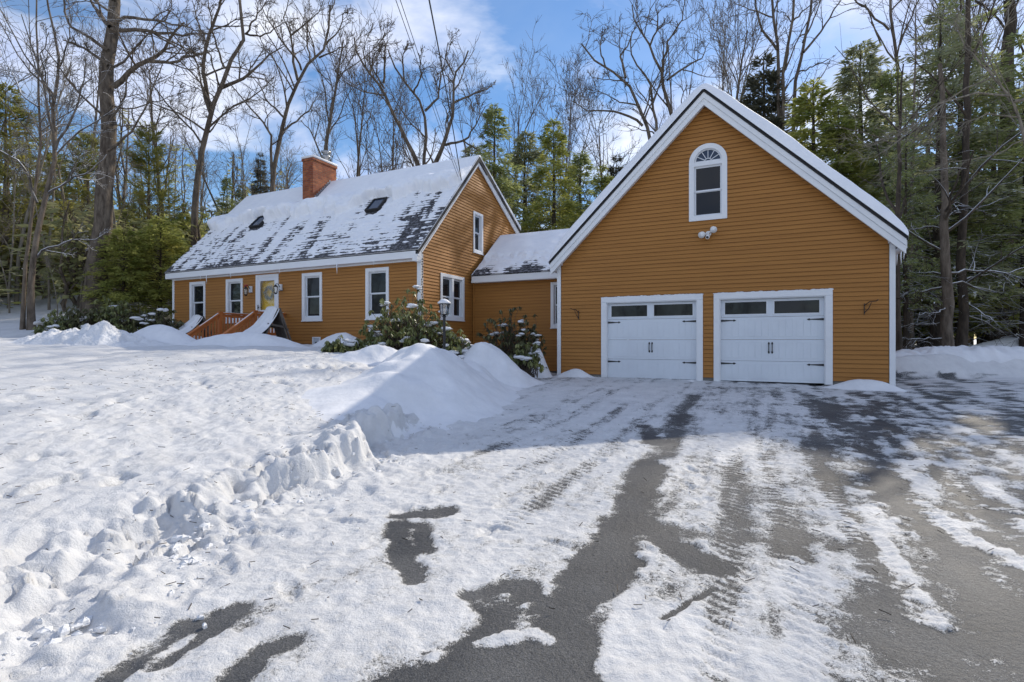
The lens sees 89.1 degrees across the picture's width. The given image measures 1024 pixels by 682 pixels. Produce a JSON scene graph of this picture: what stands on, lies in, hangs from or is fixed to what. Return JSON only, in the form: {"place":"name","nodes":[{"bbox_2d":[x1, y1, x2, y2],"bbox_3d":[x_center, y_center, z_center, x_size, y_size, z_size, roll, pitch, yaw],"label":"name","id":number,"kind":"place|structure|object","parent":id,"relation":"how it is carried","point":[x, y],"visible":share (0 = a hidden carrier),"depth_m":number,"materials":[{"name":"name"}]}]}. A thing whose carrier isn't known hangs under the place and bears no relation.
{"place":"outdoors","nodes":[
{"label":"outdoors","id":0,"kind":"place"},
{"bbox_2d":[0,357,1017,642],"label":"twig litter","id":1,"kind":"object","parent":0,"point":[442,537],"visible":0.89,"depth_m":4.28,"materials":[{"name":"brown plant"}]},
{"bbox_2d":[0,365,1023,681],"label":"driveway","id":2,"kind":"structure","parent":0,"point":[556,603],"depth_m":3.34,"materials":[{"name":"snow"}]},
{"bbox_2d":[823,379,906,391],"bbox_3d":[8.018,1.144,11.858,3.000,0.581,1.080,0,0,26],"label":"snow pile","id":3,"kind":"object","parent":2,"relation":"on","point":[865,384],"visible":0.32,"depth_m":11.70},
{"bbox_2d":[0,268,1023,665],"bbox_3d":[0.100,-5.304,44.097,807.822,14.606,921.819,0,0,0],"label":"ground","id":4,"kind":"structure","parent":0,"point":[96,522],"depth_m":5.15,"materials":[{"name":"snow"}]},
{"bbox_2d":[0,134,47,308],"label":"slender sapling","id":5,"kind":"object","parent":4,"relation":"on","point":[11,255],"visible":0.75,"depth_m":22.49,"materials":[{"name":"brown plant"}]},
{"bbox_2d":[0,125,63,309],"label":"slender sapling","id":6,"kind":"object","parent":4,"relation":"on","point":[47,266],"visible":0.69,"depth_m":22.00,"materials":[{"name":"brown plant"}]},
{"bbox_2d":[0,81,81,297],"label":"white pine","id":7,"kind":"object","parent":4,"relation":"on","point":[16,111],"visible":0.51,"depth_m":24.92,"materials":[{"name":"grey plant"}]},
{"bbox_2d":[1,31,92,272],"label":"slender sapling","id":8,"kind":"object","parent":4,"relation":"on","point":[59,174],"visible":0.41,"depth_m":27.28,"materials":[{"name":"brown plant"}]},
{"bbox_2d":[1,62,93,298],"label":"slender sapling","id":9,"kind":"object","parent":4,"relation":"on","point":[51,219],"visible":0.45,"depth_m":25.75,"materials":[{"name":"brown plant"}]},
{"bbox_2d":[2,35,96,304],"bbox_3d":[-21.413,-7.939,24.097,3.596,13.799,4.098,0,0,-6],"label":"slender sapling","id":10,"kind":"object","parent":4,"relation":"on","point":[18,261],"visible":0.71,"depth_m":23.57,"materials":[{"name":"brown plant"}]},
{"bbox_2d":[33,309,86,333],"bbox_3d":[-14.938,-0.546,17.187,1.681,1.078,1.377,0,0,0],"label":"rhododendron","id":11,"kind":"object","parent":4,"relation":"on","point":[42,325],"visible":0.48,"depth_m":16.92,"materials":[{"name":"green plant"}]},
{"bbox_2d":[0,0,145,329],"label":"snowy limbed tree","id":12,"kind":"object","parent":4,"relation":"on","point":[27,320],"visible":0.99,"depth_m":18.01,"materials":[{"name":"brown plant"}]},
{"bbox_2d":[58,301,109,329],"bbox_3d":[-14.206,-0.710,17.360,1.997,1.404,1.324,0,0,0],"label":"rhododendron","id":13,"kind":"object","parent":4,"relation":"on","point":[80,325],"visible":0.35,"depth_m":17.10,"materials":[{"name":"green plant"}]},
{"bbox_2d":[44,131,128,232],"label":"white pine","id":14,"kind":"object","parent":4,"relation":"on","point":[87,189],"visible":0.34,"depth_m":30.54,"materials":[{"name":"grey plant"}]},
{"bbox_2d":[6,320,175,346],"bbox_3d":[-10.898,-0.042,13.608,6.480,1.043,2.640,0,0,-6],"label":"snow pile","id":15,"kind":"object","parent":4,"relation":"on","point":[103,332],"visible":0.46,"depth_m":13.17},
{"bbox_2d":[45,1,144,231],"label":"bare tree","id":16,"kind":"object","parent":4,"relation":"on","point":[94,59],"visible":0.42,"depth_m":34.32,"materials":[{"name":"brown plant"}]},
{"bbox_2d":[86,295,140,332],"bbox_3d":[-13.436,-0.782,17.610,2.067,1.580,1.374,0,0,0],"label":"rhododendron","id":17,"kind":"object","parent":4,"relation":"on","point":[113,311],"visible":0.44,"depth_m":17.34,"materials":[{"name":"green plant"}]},
{"bbox_2d":[79,68,151,289],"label":"slender sapling","id":18,"kind":"object","parent":4,"relation":"on","point":[133,165],"visible":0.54,"depth_m":23.18,"materials":[{"name":"brown plant"}]},
{"bbox_2d":[68,225,171,316],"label":"young hemlock","id":19,"kind":"object","parent":4,"relation":"on","point":[111,282],"visible":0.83,"depth_m":20.70,"materials":[{"name":"green plant"}]},
{"bbox_2d":[24,0,226,312],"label":"oak tree","id":20,"kind":"object","parent":4,"relation":"on","point":[103,207],"visible":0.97,"depth_m":20.91,"materials":[{"name":"brown plant"}]},
{"bbox_2d":[116,302,169,332],"bbox_3d":[-12.641,-0.661,17.824,1.999,1.450,1.394,0,0,0],"label":"rhododendron","id":21,"kind":"object","parent":4,"relation":"on","point":[142,323],"visible":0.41,"depth_m":17.48,"materials":[{"name":"green plant"}]},
{"bbox_2d":[101,213,192,318],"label":"young hemlock","id":22,"kind":"object","parent":4,"relation":"on","point":[177,242],"visible":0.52,"depth_m":21.62,"materials":[{"name":"green plant"}]},
{"bbox_2d":[96,8,204,216],"bbox_3d":[-24.593,-13.296,35.576,6.425,17.873,8.110,0,0,-16],"label":"bare tree","id":23,"kind":"object","parent":4,"relation":"on","point":[150,106],"visible":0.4,"depth_m":35.29,"materials":[{"name":"brown plant"}]},
{"bbox_2d":[113,120,191,290],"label":"white pine","id":24,"kind":"object","parent":4,"relation":"on","point":[145,145],"visible":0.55,"depth_m":26.69,"materials":[{"name":"grey plant"}]},
{"bbox_2d":[140,307,184,329],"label":"rhododendron","id":25,"kind":"object","parent":4,"relation":"on","point":[178,325],"visible":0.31,"depth_m":17.65,"materials":[{"name":"green plant"}]},
{"bbox_2d":[134,324,195,344],"bbox_3d":[-9.988,-0.025,14.601,3.700,0.935,2.450,0,0,-6],"label":"snow pile","id":26,"kind":"object","parent":4,"relation":"on","point":[165,333],"visible":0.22,"depth_m":14.29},
{"bbox_2d":[155,112,208,220],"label":"slender sapling","id":27,"kind":"object","parent":4,"relation":"on","point":[168,151],"visible":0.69,"depth_m":32.16,"materials":[{"name":"brown plant"}]},
{"bbox_2d":[179,315,211,337],"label":"a-frame shrub cover","id":28,"kind":"object","parent":4,"relation":"on","point":[193,322],"visible":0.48,"depth_m":17.87,"materials":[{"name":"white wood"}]},
{"bbox_2d":[181,128,224,231],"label":"slender sapling","id":29,"kind":"object","parent":4,"relation":"on","point":[193,138],"visible":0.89,"depth_m":32.35,"materials":[{"name":"brown plant"}]},
{"bbox_2d":[114,0,293,247],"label":"leaning maple","id":30,"kind":"object","parent":4,"relation":"on","point":[210,105],"visible":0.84,"depth_m":24.69,"materials":[{"name":"brown plant"}]},
{"bbox_2d":[138,72,279,212],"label":"bare tree","id":31,"kind":"object","parent":4,"relation":"on","point":[234,170],"visible":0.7,"depth_m":38.71,"materials":[{"name":"brown plant"}]},
{"bbox_2d":[212,176,237,215],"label":"hemlock","id":32,"kind":"object","parent":4,"relation":"on","point":[225,188],"visible":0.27,"depth_m":35.83,"materials":[{"name":"green plant"}]},
{"bbox_2d":[0,410,455,670],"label":"snow clods","id":33,"kind":"object","parent":4,"relation":"on","point":[66,629],"visible":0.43,"depth_m":3.21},
{"bbox_2d":[187,310,285,339],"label":"porch steps","id":34,"kind":"structure","parent":4,"relation":"on","point":[253,316],"depth_m":17.04,"materials":[{"name":"red wood"}]},
{"bbox_2d":[182,332,312,347],"bbox_3d":[-7.301,0.130,14.312,5.600,0.811,2.300,0,0,-5],"label":"snow pile","id":35,"kind":"object","parent":4,"relation":"on","point":[244,339],"visible":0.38,"depth_m":13.97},
{"bbox_2d":[250,152,269,194],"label":"spruce","id":36,"kind":"object","parent":4,"relation":"on","point":[256,176],"visible":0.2,"depth_m":41.81,"materials":[{"name":"green plant"}]},
{"bbox_2d":[243,306,291,340],"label":"a-frame shrub cover","id":37,"kind":"object","parent":4,"relation":"on","point":[270,315],"visible":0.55,"depth_m":15.97,"materials":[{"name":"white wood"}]},
{"bbox_2d":[222,0,355,191],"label":"forked maple","id":38,"kind":"object","parent":4,"relation":"on","point":[273,167],"visible":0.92,"depth_m":27.77,"materials":[{"name":"brown plant"}]},
{"bbox_2d":[303,80,347,161],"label":"bare tree","id":39,"kind":"object","parent":4,"relation":"on","point":[322,113],"visible":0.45,"depth_m":45.03,"materials":[{"name":"brown plant"}]},
{"bbox_2d":[318,335,348,352],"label":"rhododendron","id":40,"kind":"object","parent":4,"relation":"on","point":[336,345],"visible":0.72,"depth_m":12.48,"materials":[{"name":"green plant"}]},
{"bbox_2d":[164,150,520,344],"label":"cape house","id":41,"kind":"structure","parent":4,"relation":"on","point":[369,235],"depth_m":17.85,"materials":[{"name":"orange"}]},
{"bbox_2d":[189,281,205,319],"bbox_3d":[-11.995,-1.486,19.892,0.960,1.619,0.155,0,0,26],"label":"window","id":42,"kind":"structure","parent":41,"relation":"in","point":[197,290],"depth_m":19.98,"materials":[{"name":"white"}]},
{"bbox_2d":[226,278,242,322],"bbox_3d":[-10.103,-1.486,18.981,0.940,1.619,0.155,0,0,26],"label":"window","id":43,"kind":"structure","parent":41,"relation":"in","point":[234,287],"depth_m":19.05,"materials":[{"name":"white"}]},
{"bbox_2d":[256,273,278,335],"bbox_3d":[-8.548,-1.260,18.255,1.240,2.200,0.233,0,0,26],"label":"door","id":44,"kind":"structure","parent":41,"relation":"in","point":[262,281],"depth_m":18.35,"materials":[{"name":"yellow"}]},
{"bbox_2d":[301,272,322,321],"bbox_3d":[-6.629,-1.486,17.309,0.930,1.619,0.155,0,0,26],"label":"window","id":45,"kind":"structure","parent":41,"relation":"in","point":[311,282],"depth_m":17.37,"materials":[{"name":"white"}]},
{"bbox_2d":[365,267,388,319],"bbox_3d":[-4.156,-1.486,16.119,0.940,1.619,0.155,0,0,26],"label":"window","id":46,"kind":"structure","parent":41,"relation":"in","point":[376,279],"depth_m":16.19,"materials":[{"name":"white"}]},
{"bbox_2d":[440,273,464,321],"bbox_3d":[-1.970,-1.430,16.990,0.155,1.490,1.460,0,0,26],"label":"window","id":47,"kind":"structure","parent":41,"relation":"in","point":[452,287],"depth_m":16.99,"materials":[{"name":"white"}]},
{"bbox_2d":[473,211,483,255],"bbox_3d":[-1.239,-3.855,18.508,0.155,1.470,0.710,0,0,26],"label":"window","id":48,"kind":"structure","parent":41,"relation":"in","point":[477,217],"depth_m":18.60,"materials":[{"name":"white"}]},
{"bbox_2d":[284,0,404,157],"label":"bare tree","id":49,"kind":"object","parent":4,"relation":"on","point":[329,116],"visible":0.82,"depth_m":33.08,"materials":[{"name":"brown plant"}]},
{"bbox_2d":[329,20,388,177],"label":"bare tree","id":50,"kind":"object","parent":4,"relation":"on","point":[358,154],"visible":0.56,"depth_m":34.77,"materials":[{"name":"brown plant"}]},
{"bbox_2d":[329,344,397,365],"bbox_3d":[-2.884,0.718,11.613,4.590,1.318,1.935,0,0,-26],"label":"snow pile","id":51,"kind":"object","parent":4,"relation":"on","point":[374,355],"visible":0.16,"depth_m":11.19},
{"bbox_2d":[319,38,431,178],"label":"bare tree","id":52,"kind":"object","parent":4,"relation":"on","point":[366,140],"visible":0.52,"depth_m":36.75,"materials":[{"name":"brown plant"}]},
{"bbox_2d":[341,64,430,173],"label":"bare tree","id":53,"kind":"object","parent":4,"relation":"on","point":[393,145],"visible":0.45,"depth_m":43.03,"materials":[{"name":"brown plant"}]},
{"bbox_2d":[358,291,456,349],"bbox_3d":[-2.670,-0.364,13.421,2.644,1.879,1.778,0,0,0],"label":"rhododendron","id":54,"kind":"object","parent":4,"relation":"on","point":[407,334],"visible":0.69,"depth_m":13.13,"materials":[{"name":"green plant"}]},
{"bbox_2d":[301,343,523,439],"bbox_3d":[-1.333,0.827,9.809,4.230,1.611,8.775,0,0,13],"label":"snow pile","id":55,"kind":"object","parent":4,"relation":"on","point":[428,385],"visible":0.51,"depth_m":8.25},
{"bbox_2d":[330,16,497,169],"bbox_3d":[-5.365,-9.194,30.943,9.066,18.365,7.304,0,0,0],"label":"spreading oak","id":56,"kind":"object","parent":4,"relation":"on","point":[453,102],"visible":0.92,"depth_m":30.13,"materials":[{"name":"brown plant"}]},
{"bbox_2d":[361,28,515,200],"bbox_3d":[-5.833,-11.361,39.525,12.886,22.444,7.135,0,0,20],"label":"bare tree","id":57,"kind":"object","parent":4,"relation":"on","point":[414,117],"visible":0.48,"depth_m":39.10,"materials":[{"name":"brown plant"}]},
{"bbox_2d":[433,327,472,358],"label":"rhododendron","id":58,"kind":"object","parent":4,"relation":"on","point":[459,350],"visible":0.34,"depth_m":12.98,"materials":[{"name":"green plant"}]},
{"bbox_2d":[0,56,974,344],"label":"woods","id":59,"kind":"object","parent":4,"relation":"on","point":[76,262],"visible":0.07,"depth_m":24.04,"materials":[{"name":"green plant"}]},
{"bbox_2d":[476,103,529,232],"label":"hemlock","id":60,"kind":"object","parent":4,"relation":"on","point":[501,182],"visible":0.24,"depth_m":28.61,"materials":[{"name":"green plant"}]},
{"bbox_2d":[463,342,544,387],"bbox_3d":[-0.404,0.714,13.008,3.350,1.428,3.350,0,0,17],"label":"snow pile","id":61,"kind":"object","parent":4,"relation":"on","point":[498,364],"visible":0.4,"depth_m":12.46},
{"bbox_2d":[476,306,544,356],"bbox_3d":[-0.119,-0.068,15.308,2.292,2.002,1.299,0,0,0],"label":"rhododendron","id":62,"kind":"object","parent":4,"relation":"on","point":[507,341],"visible":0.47,"depth_m":15.22,"materials":[{"name":"green plant"}]},
{"bbox_2d":[453,15,569,214],"bbox_3d":[0.210,-11.549,39.565,7.672,22.806,9.682,0,0,44],"label":"bare tree","id":63,"kind":"object","parent":4,"relation":"on","point":[518,121],"visible":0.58,"depth_m":39.20,"materials":[{"name":"brown plant"}]},
{"bbox_2d":[471,228,569,372],"bbox_3d":[1.132,-1.226,19.025,3.740,5.653,4.372,0,0,26],"label":"breezeway","id":64,"kind":"object","parent":4,"relation":"on","point":[511,271],"visible":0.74,"depth_m":17.55,"materials":[{"name":"orange"}]},
{"bbox_2d":[550,282,556,328],"bbox_3d":[1.582,-1.177,16.754,0.710,1.505,0.155,0,0,26],"label":"window","id":65,"kind":"structure","parent":64,"relation":"in","point":[553,284],"depth_m":16.83,"materials":[{"name":"white"}]},
{"bbox_2d":[508,341,544,377],"bbox_3d":[0.361,0.474,13.878,1.076,0.988,0.787,0,0,0],"label":"rhododendron","id":66,"kind":"object","parent":4,"relation":"on","point":[526,362],"visible":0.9,"depth_m":13.79,"materials":[{"name":"green plant"}]},
{"bbox_2d":[506,314,549,368],"bbox_3d":[0.468,0.176,14.924,1.168,1.995,1.114,0,0,-32],"label":"rhododendron","id":67,"kind":"object","parent":4,"relation":"on","point":[526,330],"visible":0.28,"depth_m":14.95,"materials":[{"name":"green plant"}]},
{"bbox_2d":[501,129,556,231],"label":"hemlock","id":68,"kind":"object","parent":4,"relation":"on","point":[524,156],"visible":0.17,"depth_m":32.67,"materials":[{"name":"green plant"}]},
{"bbox_2d":[518,117,583,232],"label":"hemlock","id":69,"kind":"object","parent":4,"relation":"on","point":[547,144],"visible":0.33,"depth_m":27.73,"materials":[{"name":"green plant"}]},
{"bbox_2d":[522,78,599,216],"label":"bare tree","id":70,"kind":"object","parent":4,"relation":"on","point":[571,137],"visible":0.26,"depth_m":41.79,"materials":[{"name":"brown plant"}]},
{"bbox_2d":[499,45,633,225],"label":"bare tree","id":71,"kind":"object","parent":4,"relation":"on","point":[589,83],"visible":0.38,"depth_m":44.68,"materials":[{"name":"brown plant"}]},
{"bbox_2d":[546,150,597,227],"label":"hemlock","id":72,"kind":"object","parent":4,"relation":"on","point":[580,159],"visible":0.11,"depth_m":32.68,"materials":[{"name":"green plant"}]},
{"bbox_2d":[542,33,604,226],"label":"bare tree","id":73,"kind":"object","parent":4,"relation":"on","point":[568,102],"visible":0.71,"depth_m":38.16,"materials":[{"name":"grey plant"}]},
{"bbox_2d":[553,67,641,204],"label":"bare tree","id":74,"kind":"object","parent":4,"relation":"on","point":[599,153],"visible":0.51,"depth_m":39.56,"materials":[{"name":"brown plant"}]},
{"bbox_2d":[581,163,613,211],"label":"hemlock","id":75,"kind":"object","parent":4,"relation":"on","point":[605,180],"visible":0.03,"depth_m":28.76,"materials":[{"name":"green plant"}]},
{"bbox_2d":[566,0,729,203],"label":"bare tree","id":76,"kind":"object","parent":4,"relation":"on","point":[667,103],"visible":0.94,"depth_m":29.15,"materials":[{"name":"brown plant"}]},
{"bbox_2d":[653,0,797,132],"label":"bare tree","id":77,"kind":"object","parent":4,"relation":"on","point":[731,85],"visible":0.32,"depth_m":46.40,"materials":[{"name":"grey plant"}]},
{"bbox_2d":[696,0,757,100],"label":"bare tree","id":78,"kind":"object","parent":4,"relation":"on","point":[720,16],"visible":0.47,"depth_m":41.68,"materials":[{"name":"grey plant"}]},
{"bbox_2d":[549,83,908,385],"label":"garage","id":79,"kind":"structure","parent":4,"relation":"on","point":[792,257],"depth_m":13.31,"materials":[{"name":"wood"}]},
{"bbox_2d":[608,301,695,379],"bbox_3d":[3.797,-0.037,14.237,2.386,2.074,0.081,0,0,26],"label":"garage door","id":80,"kind":"structure","parent":79,"relation":"in","point":[649,331],"depth_m":14.22,"materials":[{"name":"white"}]},
{"bbox_2d":[689,143,726,221],"bbox_3d":[5.105,-4.162,13.539,0.931,1.991,0.102,0,0,26],"label":"arched window","id":81,"kind":"structure","parent":79,"relation":"in","point":[708,162],"depth_m":13.55,"materials":[{"name":"white"}]},
{"bbox_2d":[721,297,823,382],"bbox_3d":[6.445,-0.037,12.962,2.304,2.074,0.081,0,0,26],"label":"garage door","id":82,"kind":"structure","parent":79,"relation":"in","point":[752,360],"depth_m":12.94,"materials":[{"name":"white"}]},
{"bbox_2d":[707,4,762,100],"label":"slender sapling","id":83,"kind":"object","parent":4,"relation":"on","point":[713,20],"visible":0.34,"depth_m":38.44,"materials":[{"name":"brown plant"}]},
{"bbox_2d":[696,0,808,100],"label":"bare tree","id":84,"kind":"object","parent":4,"relation":"on","point":[753,49],"visible":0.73,"depth_m":35.79,"materials":[{"name":"brown plant"}]},
{"bbox_2d":[738,48,804,144],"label":"spruce","id":85,"kind":"object","parent":4,"relation":"on","point":[754,85],"visible":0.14,"depth_m":32.39,"materials":[{"name":"green plant"}]},
{"bbox_2d":[728,0,877,131],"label":"bare tree","id":86,"kind":"object","parent":4,"relation":"on","point":[781,111],"visible":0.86,"depth_m":31.96,"materials":[{"name":"brown plant"}]},
{"bbox_2d":[784,77,927,295],"bbox_3d":[15.508,-6.347,27.190,8.669,14.590,8.584,0,0,2],"label":"hemlock","id":87,"kind":"object","parent":4,"relation":"on","point":[808,113],"visible":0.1,"depth_m":26.61,"materials":[{"name":"green plant"}]},
{"bbox_2d":[811,106,928,333],"bbox_3d":[15.787,-5.184,24.851,6.477,12.047,6.413,0,0,16],"label":"hemlock","id":88,"kind":"object","parent":4,"relation":"on","point":[828,134],"visible":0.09,"depth_m":24.68,"materials":[{"name":"green plant"}]},
{"bbox_2d":[820,38,927,221],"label":"hemlock","id":89,"kind":"object","parent":4,"relation":"on","point":[872,60],"visible":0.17,"depth_m":28.54,"materials":[{"name":"green plant"}]},
{"bbox_2d":[825,0,927,133],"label":"crooked tree","id":90,"kind":"object","parent":4,"relation":"on","point":[863,5],"visible":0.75,"depth_m":29.86,"materials":[{"name":"brown plant"}]},
{"bbox_2d":[787,345,1023,362],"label":"snow pile","id":91,"kind":"object","parent":4,"relation":"on","point":[998,353],"visible":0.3,"depth_m":15.03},
{"bbox_2d":[825,0,993,349],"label":"corner trunk","id":92,"kind":"object","parent":4,"relation":"on","point":[911,318],"visible":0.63,"depth_m":19.76,"materials":[{"name":"brown plant"}]},
{"bbox_2d":[800,0,1019,350],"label":"corner trunk","id":93,"kind":"object","parent":4,"relation":"on","point":[897,209],"visible":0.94,"depth_m":17.00,"materials":[{"name":"brown plant"}]},
{"bbox_2d":[852,65,972,329],"bbox_3d":[19.854,-6.628,27.307,8.280,14.957,7.799,0,0,-29],"label":"hemlock","id":94,"kind":"object","parent":4,"relation":"on","point":[888,81],"visible":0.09,"depth_m":26.71,"materials":[{"name":"green plant"}]},
{"bbox_2d":[876,98,962,349],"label":"tall hemlock","id":95,"kind":"object","parent":4,"relation":"on","point":[905,262],"visible":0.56,"depth_m":18.36,"materials":[{"name":"green plant"}]},
{"bbox_2d":[826,0,1023,194],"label":"arching tree","id":96,"kind":"object","parent":4,"relation":"on","point":[1012,100],"visible":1,"depth_m":15.51,"materials":[{"name":"brown plant"}]},
{"bbox_2d":[882,0,993,344],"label":"bare tree","id":97,"kind":"object","parent":4,"relation":"on","point":[922,47],"visible":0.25,"depth_m":34.86,"materials":[{"name":"grey plant"}]},
{"bbox_2d":[863,2,1023,346],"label":"tall hemlock","id":98,"kind":"object","parent":4,"relation":"on","point":[934,332],"visible":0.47,"depth_m":20.43,"materials":[{"name":"green plant"}]},
{"bbox_2d":[886,0,1023,346],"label":"tall hemlock","id":99,"kind":"object","parent":4,"relation":"on","point":[986,171],"visible":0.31,"depth_m":21.34,"materials":[{"name":"green plant"}]},
{"bbox_2d":[900,230,1011,337],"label":"understory hemlock","id":100,"kind":"object","parent":4,"relation":"on","point":[921,329],"visible":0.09,"depth_m":22.37,"materials":[{"name":"green plant"}]},
{"bbox_2d":[894,0,1023,345],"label":"roadside trunk","id":101,"kind":"object","parent":4,"relation":"on","point":[962,332],"visible":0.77,"depth_m":18.36,"materials":[{"name":"brown plant"}]},
{"bbox_2d":[902,218,1019,338],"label":"understory hemlock","id":102,"kind":"object","parent":4,"relation":"on","point":[982,308],"visible":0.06,"depth_m":22.56,"materials":[{"name":"green plant"}]},
{"bbox_2d":[900,63,1023,348],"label":"roadside trunk","id":103,"kind":"object","parent":4,"relation":"on","point":[946,338],"visible":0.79,"depth_m":17.37,"materials":[{"name":"brown plant"}]},
{"bbox_2d":[923,0,1016,172],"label":"bare tree","id":104,"kind":"object","parent":4,"relation":"on","point":[974,10],"visible":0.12,"depth_m":28.18,"materials":[{"name":"grey plant"}]},
{"bbox_2d":[924,57,1023,345],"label":"tall hemlock","id":105,"kind":"object","parent":4,"relation":"on","point":[992,169],"visible":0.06,"depth_m":23.68,"materials":[{"name":"green plant"}]},
{"bbox_2d":[925,29,1023,346],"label":"tall hemlock","id":106,"kind":"object","parent":4,"relation":"on","point":[1016,94],"visible":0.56,"depth_m":20.09,"materials":[{"name":"green plant"}]},
{"bbox_2d":[953,0,1023,341],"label":"broad trunk","id":107,"kind":"object","parent":4,"relation":"on","point":[1010,28],"visible":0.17,"depth_m":22.93,"materials":[{"name":"brown plant"}]},
{"bbox_2d":[0,0,1023,337],"label":"sky","id":108,"kind":"structure","parent":0,"point":[502,25],"materials":[{"name":"blue"}]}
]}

